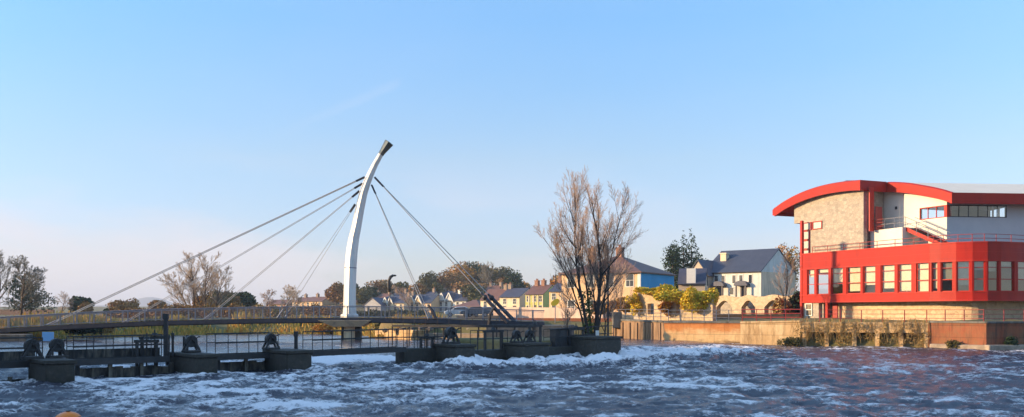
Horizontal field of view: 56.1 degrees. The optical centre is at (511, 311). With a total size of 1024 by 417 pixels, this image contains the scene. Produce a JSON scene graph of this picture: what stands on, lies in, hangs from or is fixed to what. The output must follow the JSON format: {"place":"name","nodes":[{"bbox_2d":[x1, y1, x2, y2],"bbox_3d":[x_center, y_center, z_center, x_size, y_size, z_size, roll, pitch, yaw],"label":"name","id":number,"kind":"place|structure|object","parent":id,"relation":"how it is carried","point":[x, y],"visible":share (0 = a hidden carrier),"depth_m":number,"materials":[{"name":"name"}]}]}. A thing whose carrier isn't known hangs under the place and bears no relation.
{"place":"outdoors","nodes":[
{"label":"outdoors","id":0,"kind":"place"},
{"bbox_2d":[51,297,173,306],"bbox_3d":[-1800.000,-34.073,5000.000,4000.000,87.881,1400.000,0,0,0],"label":"hills","id":1,"kind":"structure","parent":0,"point":[144,301],"depth_m":4744.69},
{"bbox_2d":[452,337,551,349],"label":"land spit","id":2,"kind":"structure","parent":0,"point":[488,342],"depth_m":65.32,"materials":[{"name":"plant"}]},
{"bbox_2d":[549,346,572,354],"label":"weir wall","id":3,"kind":"structure","parent":2,"relation":"on","point":[558,350],"depth_m":62.09,"materials":[{"name":"concrete"}]},
{"bbox_2d":[549,328,566,346],"bbox_3d":[3.026,1.655,62.597,1.100,1.170,0.700,0,0,-40],"label":"equipment cabinet","id":4,"kind":"object","parent":3,"relation":"on","point":[555,342],"visible":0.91,"depth_m":62.29,"materials":[{"name":"metal"}]},
{"bbox_2d":[543,325,613,345],"bbox_3d":[4.472,1.604,63.729,5.741,1.392,0.740,0,0,-40],"label":"iron railing","id":5,"kind":"object","parent":3,"relation":"on","point":[587,334],"visible":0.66,"depth_m":63.46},
{"bbox_2d":[558,288,577,334],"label":"bare sapling","id":6,"kind":"object","parent":2,"relation":"on","point":[566,313],"visible":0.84,"depth_m":72.02,"materials":[{"name":"brown plant"}]},
{"bbox_2d":[533,165,647,334],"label":"bare tree","id":7,"kind":"object","parent":2,"relation":"on","point":[600,250],"visible":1,"depth_m":66.04,"materials":[{"name":"brown plant"}]},
{"bbox_2d":[567,335,622,356],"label":"sluice pier","id":8,"kind":"structure","parent":2,"relation":"on","point":[585,346],"depth_m":61.92,"materials":[{"name":"concrete"}]},
{"bbox_2d":[583,259,631,335],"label":"bare sapling","id":9,"kind":"object","parent":2,"relation":"on","point":[610,309],"visible":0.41,"depth_m":69.70,"materials":[{"name":"brown plant"}]},
{"bbox_2d":[0,301,1022,347],"bbox_3d":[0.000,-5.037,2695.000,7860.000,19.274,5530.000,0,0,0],"label":"ground","id":10,"kind":"structure","parent":0,"point":[861,341],"depth_m":95.11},
{"bbox_2d":[0,250,20,298],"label":"bare tree","id":11,"kind":"object","parent":10,"relation":"on","point":[8,268],"visible":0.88,"depth_m":130.02,"materials":[{"name":"brown plant"}]},
{"bbox_2d":[0,333,32,340],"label":"bridge abutment","id":12,"kind":"object","parent":10,"relation":"on","point":[18,335],"visible":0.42,"depth_m":86.20,"materials":[{"name":"grey concrete"}]},
{"bbox_2d":[0,255,49,314],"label":"bare tree","id":13,"kind":"object","parent":10,"relation":"on","point":[29,275],"visible":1,"depth_m":127.02,"materials":[{"name":"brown plant"}]},
{"bbox_2d":[0,309,54,314],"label":"embankment wall","id":14,"kind":"structure","parent":10,"relation":"on","point":[9,312],"depth_m":230.00,"materials":[{"name":"stone"}]},
{"bbox_2d":[1,273,59,313],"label":"ivied tree","id":15,"kind":"object","parent":10,"relation":"on","point":[16,296],"visible":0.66,"depth_m":130.85,"materials":[{"name":"green plant"}]},
{"bbox_2d":[67,296,94,312],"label":"tree","id":16,"kind":"object","parent":10,"relation":"on","point":[80,300],"visible":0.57,"depth_m":218.70,"materials":[{"name":"green plant"}]},
{"bbox_2d":[63,324,103,337],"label":"bank bush","id":17,"kind":"object","parent":10,"relation":"on","point":[82,332],"visible":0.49,"depth_m":91.74,"materials":[{"name":"green plant"}]},
{"bbox_2d":[105,298,139,312],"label":"tree","id":18,"kind":"object","parent":10,"relation":"on","point":[122,304],"visible":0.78,"depth_m":198.97,"materials":[{"name":"green plant"}]},
{"bbox_2d":[107,306,181,317],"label":"hedge","id":19,"kind":"object","parent":10,"relation":"on","point":[118,314],"visible":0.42,"depth_m":145.01,"materials":[{"name":"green plant"}]},
{"bbox_2d":[158,251,234,317],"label":"bare tree","id":20,"kind":"object","parent":10,"relation":"on","point":[190,277],"visible":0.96,"depth_m":150.27,"materials":[{"name":"brown plant"}]},
{"bbox_2d":[176,302,239,317],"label":"hedge","id":21,"kind":"object","parent":10,"relation":"on","point":[206,306],"visible":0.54,"depth_m":139.95,"materials":[{"name":"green plant"}]},
{"bbox_2d":[0,310,445,339],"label":"dry reeds","id":22,"kind":"object","parent":10,"relation":"on","point":[198,330],"visible":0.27,"depth_m":108.53,"materials":[{"name":"plant"}]},
{"bbox_2d":[225,291,257,306],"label":"tree","id":23,"kind":"object","parent":10,"relation":"on","point":[248,299],"visible":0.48,"depth_m":218.72,"materials":[{"name":"green plant"}]},
{"bbox_2d":[235,303,300,316],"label":"hedge","id":24,"kind":"object","parent":10,"relation":"on","point":[274,312],"visible":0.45,"depth_m":141.92,"materials":[{"name":"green plant"}]},
{"bbox_2d":[0,140,544,339],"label":"cable stayed footbridge","id":25,"kind":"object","parent":10,"relation":"on","point":[351,321],"visible":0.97,"depth_m":89.44,"materials":[{"name":"metal"}]},
{"bbox_2d":[280,284,297,312],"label":"bare tree","id":26,"kind":"object","parent":10,"relation":"on","point":[290,293],"visible":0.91,"depth_m":219.57,"materials":[{"name":"brown plant"}]},
{"bbox_2d":[298,302,342,316],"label":"hedge","id":27,"kind":"object","parent":10,"relation":"on","point":[327,310],"visible":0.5,"depth_m":147.35,"materials":[{"name":"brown plant"}]},
{"bbox_2d":[305,293,335,305],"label":"terraced house","id":28,"kind":"structure","parent":10,"relation":"on","point":[320,301],"depth_m":340.86,"materials":[{"name":"white tile"}]},
{"bbox_2d":[324,281,343,305],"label":"tree","id":29,"kind":"object","parent":10,"relation":"on","point":[335,291],"visible":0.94,"depth_m":328.59,"materials":[{"name":"brown plant"}]},
{"bbox_2d":[356,286,373,304],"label":"tree","id":30,"kind":"object","parent":10,"relation":"on","point":[364,294],"visible":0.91,"depth_m":318.26,"materials":[{"name":"green plant"}]},
{"bbox_2d":[363,298,386,310],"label":"terraced house","id":31,"kind":"structure","parent":10,"relation":"on","point":[374,302],"depth_m":300.06,"materials":[{"name":"paint"}]},
{"bbox_2d":[364,279,395,292],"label":"tree","id":32,"kind":"object","parent":10,"relation":"on","point":[381,284],"visible":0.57,"depth_m":342.02,"materials":[{"name":"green plant"}]},
{"bbox_2d":[356,309,424,317],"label":"hedge","id":33,"kind":"object","parent":10,"relation":"on","point":[372,312],"visible":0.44,"depth_m":145.71,"materials":[{"name":"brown plant"}]},
{"bbox_2d":[382,291,410,310],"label":"terraced house","id":34,"kind":"structure","parent":10,"relation":"on","point":[395,301],"depth_m":300.41,"materials":[{"name":"paint"}]},
{"bbox_2d":[375,330,428,339],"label":"embankment wall","id":35,"kind":"structure","parent":10,"relation":"on","point":[398,333],"depth_m":93.55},
{"bbox_2d":[410,290,439,311],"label":"terraced house","id":36,"kind":"structure","parent":10,"relation":"on","point":[432,300],"depth_m":300.17,"materials":[{"name":"paint"}]},
{"bbox_2d":[416,270,438,288],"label":"tree","id":37,"kind":"object","parent":10,"relation":"on","point":[428,279],"visible":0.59,"depth_m":343.53,"materials":[{"name":"green plant"}]},
{"bbox_2d":[436,271,468,288],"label":"tree","id":38,"kind":"object","parent":10,"relation":"on","point":[451,278],"visible":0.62,"depth_m":346.93,"materials":[{"name":"brown plant"}]},
{"bbox_2d":[439,289,469,311],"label":"terraced house","id":39,"kind":"structure","parent":10,"relation":"on","point":[450,299],"depth_m":300.25,"materials":[{"name":"paint"}]},
{"bbox_2d":[429,333,482,338],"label":"embankment wall","id":40,"kind":"structure","parent":10,"relation":"on","point":[467,335],"depth_m":94.04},
{"bbox_2d":[445,262,484,283],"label":"tree","id":41,"kind":"object","parent":10,"relation":"on","point":[471,273],"visible":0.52,"depth_m":358.61,"materials":[{"name":"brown plant"}]},
{"bbox_2d":[459,284,485,301],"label":"tree","id":42,"kind":"object","parent":10,"relation":"on","point":[473,293],"visible":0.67,"depth_m":298.74,"materials":[{"name":"green plant"}]},
{"bbox_2d":[479,283,507,314],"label":"terraced house","id":43,"kind":"structure","parent":10,"relation":"on","point":[496,293],"depth_m":241.25,"materials":[{"name":"tile"}]},
{"bbox_2d":[481,266,514,285],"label":"tree","id":44,"kind":"object","parent":10,"relation":"on","point":[502,271],"visible":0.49,"depth_m":358.21,"materials":[{"name":"green plant"}]},
{"bbox_2d":[500,270,525,288],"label":"tree","id":45,"kind":"object","parent":10,"relation":"on","point":[517,283],"visible":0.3,"depth_m":298.37,"materials":[{"name":"green plant"}]},
{"bbox_2d":[499,283,529,306],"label":"terraced house","id":46,"kind":"structure","parent":10,"relation":"on","point":[510,296],"depth_m":235.53,"materials":[{"name":"paint"}]},
{"bbox_2d":[486,325,573,337],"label":"bridge abutment","id":47,"kind":"object","parent":10,"relation":"on","point":[546,333],"visible":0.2,"depth_m":87.62,"materials":[{"name":"grey concrete"}]},
{"bbox_2d":[524,278,552,307],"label":"terraced house","id":48,"kind":"structure","parent":10,"relation":"on","point":[537,294],"depth_m":215.52,"materials":[{"name":"paint"}]},
{"bbox_2d":[493,307,605,317],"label":"embankment wall","id":49,"kind":"structure","parent":10,"relation":"on","point":[548,313],"depth_m":131.14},
{"bbox_2d":[548,275,561,307],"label":"terraced house","id":50,"kind":"structure","parent":10,"relation":"on","point":[553,294],"depth_m":191.20,"materials":[{"name":"paint"}]},
{"bbox_2d":[500,318,611,321],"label":"embankment wall","id":51,"kind":"structure","parent":10,"relation":"on","point":[571,319],"depth_m":101.33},
{"bbox_2d":[559,244,675,318],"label":"corner house","id":52,"kind":"structure","parent":10,"relation":"on","point":[642,275],"depth_m":128.81,"materials":[{"name":"paint"}]},
{"bbox_2d":[605,297,631,313],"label":"creeper","id":53,"kind":"object","parent":10,"relation":"on","point":[627,306],"visible":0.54,"depth_m":111.74,"materials":[{"name":"green plant"}]},
{"bbox_2d":[606,262,635,311],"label":"bare sapling","id":54,"kind":"object","parent":10,"relation":"on","point":[622,288],"visible":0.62,"depth_m":98.62,"materials":[{"name":"brown plant"}]},
{"bbox_2d":[612,319,663,339],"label":"quay wall","id":55,"kind":"structure","parent":10,"relation":"on","point":[639,329],"depth_m":93.03,"materials":[{"name":"concrete"}]},
{"bbox_2d":[660,240,682,287],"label":"tree","id":56,"kind":"object","parent":10,"relation":"on","point":[673,259],"visible":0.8,"depth_m":164.21,"materials":[{"name":"green plant"}]},
{"bbox_2d":[634,293,715,320],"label":"stone wall","id":57,"kind":"structure","parent":10,"relation":"on","point":[649,302],"depth_m":99.72,"materials":[{"name":"stone"}]},
{"bbox_2d":[625,292,642,315],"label":"creeper","id":58,"kind":"object","parent":57,"relation":"attached to","point":[635,303],"visible":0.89,"depth_m":102.48,"materials":[{"name":"yellow plant"}]},
{"bbox_2d":[652,283,701,303],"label":"creeper","id":59,"kind":"object","parent":57,"relation":"on","point":[666,292],"visible":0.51,"depth_m":98.16,"materials":[{"name":"yellow plant"}]},
{"bbox_2d":[679,285,719,313],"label":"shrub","id":60,"kind":"object","parent":57,"relation":"attached to","point":[693,300],"visible":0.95,"depth_m":96.26,"materials":[{"name":"yellow plant"}]},
{"bbox_2d":[675,228,702,290],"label":"conifer","id":61,"kind":"object","parent":10,"relation":"on","point":[690,258],"visible":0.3,"depth_m":165.66,"materials":[{"name":"green plant"}]},
{"bbox_2d":[677,268,707,290],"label":"house","id":62,"kind":"structure","parent":10,"relation":"on","point":[697,278],"depth_m":140.75,"materials":[{"name":"stone"}]},
{"bbox_2d":[664,321,739,343],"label":"quay wall","id":63,"kind":"structure","parent":10,"relation":"on","point":[716,331],"depth_m":88.16,"materials":[{"name":"grey concrete"}]},
{"bbox_2d":[692,259,714,289],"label":"gabled wing","id":64,"kind":"structure","parent":10,"relation":"on","point":[708,264],"depth_m":151.44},
{"bbox_2d":[711,248,796,296],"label":"detached house","id":65,"kind":"structure","parent":10,"relation":"on","point":[738,273],"depth_m":149.61,"materials":[{"name":"paint"}]},
{"bbox_2d":[716,295,791,313],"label":"arched stone wall","id":66,"kind":"structure","parent":10,"relation":"on","point":[734,305],"depth_m":116.15,"materials":[{"name":"stone"}]},
{"bbox_2d":[717,314,799,318],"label":"embankment wall","id":67,"kind":"structure","parent":10,"relation":"on","point":[723,316],"depth_m":105.71,"materials":[{"name":"metal"}]},
{"bbox_2d":[740,320,802,344],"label":"quay wall","id":68,"kind":"structure","parent":10,"relation":"on","point":[764,332],"depth_m":85.44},
{"bbox_2d":[742,309,800,320],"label":"quay railing","id":69,"kind":"object","parent":68,"relation":"on","point":[756,313],"visible":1,"depth_m":85.84,"materials":[{"name":"metal"}]},
{"bbox_2d":[775,336,802,346],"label":"waterside bush","id":70,"kind":"object","parent":68,"relation":"attached to","point":[791,342],"visible":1,"depth_m":83.48,"materials":[{"name":"green plant"}]},
{"bbox_2d":[772,294,796,312],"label":"shrub","id":71,"kind":"object","parent":10,"relation":"on","point":[777,304],"visible":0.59,"depth_m":107.58,"materials":[{"name":"green plant"}]},
{"bbox_2d":[770,251,799,318],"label":"bare tree","id":72,"kind":"object","parent":10,"relation":"on","point":[787,276],"visible":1,"depth_m":93.06,"materials":[{"name":"brown plant"}]},
{"bbox_2d":[775,242,799,291],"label":"tree","id":73,"kind":"object","parent":10,"relation":"on","point":[788,253],"visible":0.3,"depth_m":157.07,"materials":[{"name":"brown plant"}]},
{"bbox_2d":[788,290,799,312],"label":"shrub","id":74,"kind":"object","parent":10,"relation":"on","point":[794,299],"visible":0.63,"depth_m":107.40,"materials":[{"name":"green plant"}]},
{"bbox_2d":[800,322,927,346],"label":"quay wall","id":75,"kind":"structure","parent":10,"relation":"on","point":[807,330],"depth_m":81.56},
{"bbox_2d":[772,180,1023,320],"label":"riverside building","id":76,"kind":"structure","parent":10,"relation":"on","point":[872,249],"depth_m":87.63,"materials":[{"name":"red paint"}]},
{"bbox_2d":[832,268,842,293],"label":"window","id":77,"kind":"structure","parent":76,"relation":"in","point":[838,272],"depth_m":93.05,"materials":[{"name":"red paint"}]},
{"bbox_2d":[847,267,859,293],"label":"window","id":78,"kind":"structure","parent":76,"relation":"in","point":[853,273],"depth_m":91.19,"materials":[{"name":"glass"}]},
{"bbox_2d":[863,266,874,293],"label":"window","id":79,"kind":"structure","parent":76,"relation":"in","point":[870,270],"depth_m":89.33,"materials":[{"name":"glass"}]},
{"bbox_2d":[881,265,893,292],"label":"window","id":80,"kind":"structure","parent":76,"relation":"in","point":[888,281],"depth_m":87.29,"materials":[{"name":"glass"}]},
{"bbox_2d":[898,264,910,292],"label":"window","id":81,"kind":"structure","parent":76,"relation":"in","point":[905,281],"depth_m":85.47,"materials":[{"name":"glass"}]},
{"bbox_2d":[917,263,928,291],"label":"window","id":82,"kind":"structure","parent":76,"relation":"in","point":[923,269],"depth_m":83.62,"materials":[{"name":"glass"}]},
{"bbox_2d":[942,262,952,291],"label":"window","id":83,"kind":"structure","parent":76,"relation":"in","point":[947,267],"depth_m":81.78,"materials":[{"name":"glass"}]},
{"bbox_2d":[957,261,969,291],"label":"window","id":84,"kind":"structure","parent":76,"relation":"in","point":[963,267],"depth_m":80.90,"materials":[{"name":"glass"}]},
{"bbox_2d":[950,205,1006,217],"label":"corner window","id":85,"kind":"structure","parent":76,"relation":"in","point":[950,205],"depth_m":86.33,"materials":[{"name":"glass"}]},
{"bbox_2d":[928,321,992,349],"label":"quay wall","id":86,"kind":"structure","parent":10,"relation":"on","point":[969,334],"depth_m":77.27,"materials":[{"name":"brown concrete"}]},
{"bbox_2d":[985,321,1023,349],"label":"quay wall","id":87,"kind":"structure","parent":10,"relation":"on","point":[998,333],"depth_m":75.71,"materials":[{"name":"grey concrete"}]},
{"bbox_2d":[0,334,1023,416],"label":"river water","id":88,"kind":"structure","parent":0,"point":[654,378],"depth_m":38.42,"materials":[{"name":"liquid"}]},
{"bbox_2d":[26,358,76,382],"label":"sluice pier","id":89,"kind":"structure","parent":88,"relation":"in","point":[61,370],"depth_m":39.93,"materials":[{"name":"concrete"}]},
{"bbox_2d":[0,337,42,368],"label":"sluice walkway","id":90,"kind":"structure","parent":89,"relation":"on","point":[10,359],"depth_m":41.87,"materials":[{"name":"metal"}]},
{"bbox_2d":[20,339,43,358],"bbox_3d":[-20.501,1.575,41.056,0.840,0.850,0.840,0,0,-40],"label":"gate winch","id":91,"kind":"object","parent":89,"relation":"on","point":[31,345],"visible":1,"depth_m":40.96,"materials":[{"name":"metal"}]},
{"bbox_2d":[45,338,68,357],"bbox_3d":[-19.796,1.575,41.828,0.840,0.850,0.840,0,0,-40],"label":"gate winch","id":92,"kind":"object","parent":89,"relation":"on","point":[56,345],"visible":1,"depth_m":41.74,"materials":[{"name":"metal"}]},
{"bbox_2d":[170,352,219,372],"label":"sluice pier","id":93,"kind":"structure","parent":88,"relation":"in","point":[195,362],"depth_m":44.43,"materials":[{"name":"concrete"}]},
{"bbox_2d":[66,334,169,365],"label":"sluice walkway","id":94,"kind":"structure","parent":93,"relation":"on","point":[86,356],"depth_m":44.41,"materials":[{"name":"metal"}]},
{"bbox_2d":[134,333,158,365],"bbox_3d":[-17.282,1.950,45.412,1.140,1.900,0.336,0,0,-40],"label":"lifting frame","id":95,"kind":"object","parent":94,"relation":"attached to","point":[146,341],"visible":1,"depth_m":45.35,"materials":[{"name":"metal"}]},
{"bbox_2d":[75,362,173,377],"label":"sluice gate","id":96,"kind":"structure","parent":93,"relation":"attached to","point":[109,371],"depth_m":44.53,"materials":[{"name":"metal"}]},
{"bbox_2d":[163,314,168,355],"bbox_3d":[-16.474,1.090,45.691,0.243,2.020,0.216,0,0,0],"label":"gate post","id":97,"kind":"object","parent":93,"relation":"on","point":[165,331],"visible":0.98,"depth_m":45.60,"materials":[{"name":"metal"}]},
{"bbox_2d":[181,335,200,352],"bbox_3d":[-15.232,1.516,45.685,0.798,0.808,0.798,0,0,-40],"label":"gate winch","id":98,"kind":"object","parent":93,"relation":"on","point":[190,340],"visible":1,"depth_m":45.59,"materials":[{"name":"metal"}]},
{"bbox_2d":[262,348,313,370],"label":"sluice pier","id":99,"kind":"structure","parent":88,"relation":"in","point":[284,359],"depth_m":47.79,"materials":[{"name":"concrete"}]},
{"bbox_2d":[218,359,264,370],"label":"sluice gate","id":100,"kind":"structure","parent":99,"relation":"attached to","point":[245,365],"depth_m":48.30,"materials":[{"name":"metal"}]},
{"bbox_2d":[206,332,278,359],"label":"sluice walkway","id":101,"kind":"structure","parent":99,"relation":"on","point":[245,355],"depth_m":48.00,"materials":[{"name":"metal"}]},
{"bbox_2d":[262,333,279,349],"bbox_3d":[-12.224,1.496,48.822,0.798,0.808,0.798,0,0,-40],"label":"gate winch","id":102,"kind":"object","parent":99,"relation":"on","point":[269,337],"visible":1,"depth_m":48.74,"materials":[{"name":"metal"}]},
{"bbox_2d":[302,328,406,355],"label":"sluice walkway","id":103,"kind":"structure","parent":99,"relation":"on","point":[351,351],"depth_m":52.19,"materials":[{"name":"metal"}]},
{"bbox_2d":[395,347,435,363],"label":"pier","id":104,"kind":"structure","parent":88,"relation":"in","point":[415,355],"depth_m":54.97,"materials":[{"name":"concrete"}]},
{"bbox_2d":[397,327,454,347],"bbox_3d":[-4.999,1.504,55.896,3.600,1.192,0.741,0,0,-40],"label":"iron railing","id":105,"kind":"object","parent":104,"relation":"on","point":[434,336],"visible":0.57,"depth_m":55.47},
{"bbox_2d":[430,343,476,361],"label":"sluice pier","id":106,"kind":"structure","parent":88,"relation":"in","point":[444,351],"depth_m":54.84,"materials":[{"name":"concrete"}]},
{"bbox_2d":[441,327,460,343],"bbox_3d":[-3.492,1.351,55.712,0.966,0.978,0.966,0,0,-40],"label":"gate winch","id":107,"kind":"object","parent":106,"relation":"on","point":[450,332],"visible":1,"depth_m":55.60,"materials":[{"name":"metal"}]},
{"bbox_2d":[392,318,536,345],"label":"fish pass walkway","id":108,"kind":"structure","parent":88,"relation":"in","point":[496,326],"depth_m":74.18,"materials":[{"name":"metal"}]},
{"bbox_2d":[475,349,505,359],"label":"weir wall","id":109,"kind":"structure","parent":88,"relation":"in","point":[495,353],"depth_m":58.56,"materials":[{"name":"concrete"}]},
{"bbox_2d":[482,325,503,349],"bbox_3d":[-1.143,1.800,58.761,1.540,2.000,0.336,0,0,-40],"label":"lifting frame","id":110,"kind":"object","parent":109,"relation":"on","point":[484,337],"visible":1,"depth_m":58.71,"materials":[{"name":"metal"}]},
{"bbox_2d":[503,342,550,359],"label":"sluice pier","id":111,"kind":"structure","parent":88,"relation":"in","point":[526,349],"depth_m":58.33,"materials":[{"name":"concrete"}]},
{"bbox_2d":[0,0,1023,306],"label":"sky","id":112,"kind":"structure","parent":0,"point":[136,135],"materials":[{"name":"blue"}]},
{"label":"quayside path","id":113,"kind":"structure","parent":0,"visible":0},
{"bbox_2d":[819,309,1023,321],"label":"quay railing","id":114,"kind":"object","parent":113,"relation":"on","point":[983,318],"visible":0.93,"depth_m":77.20,"materials":[{"name":"metal"}]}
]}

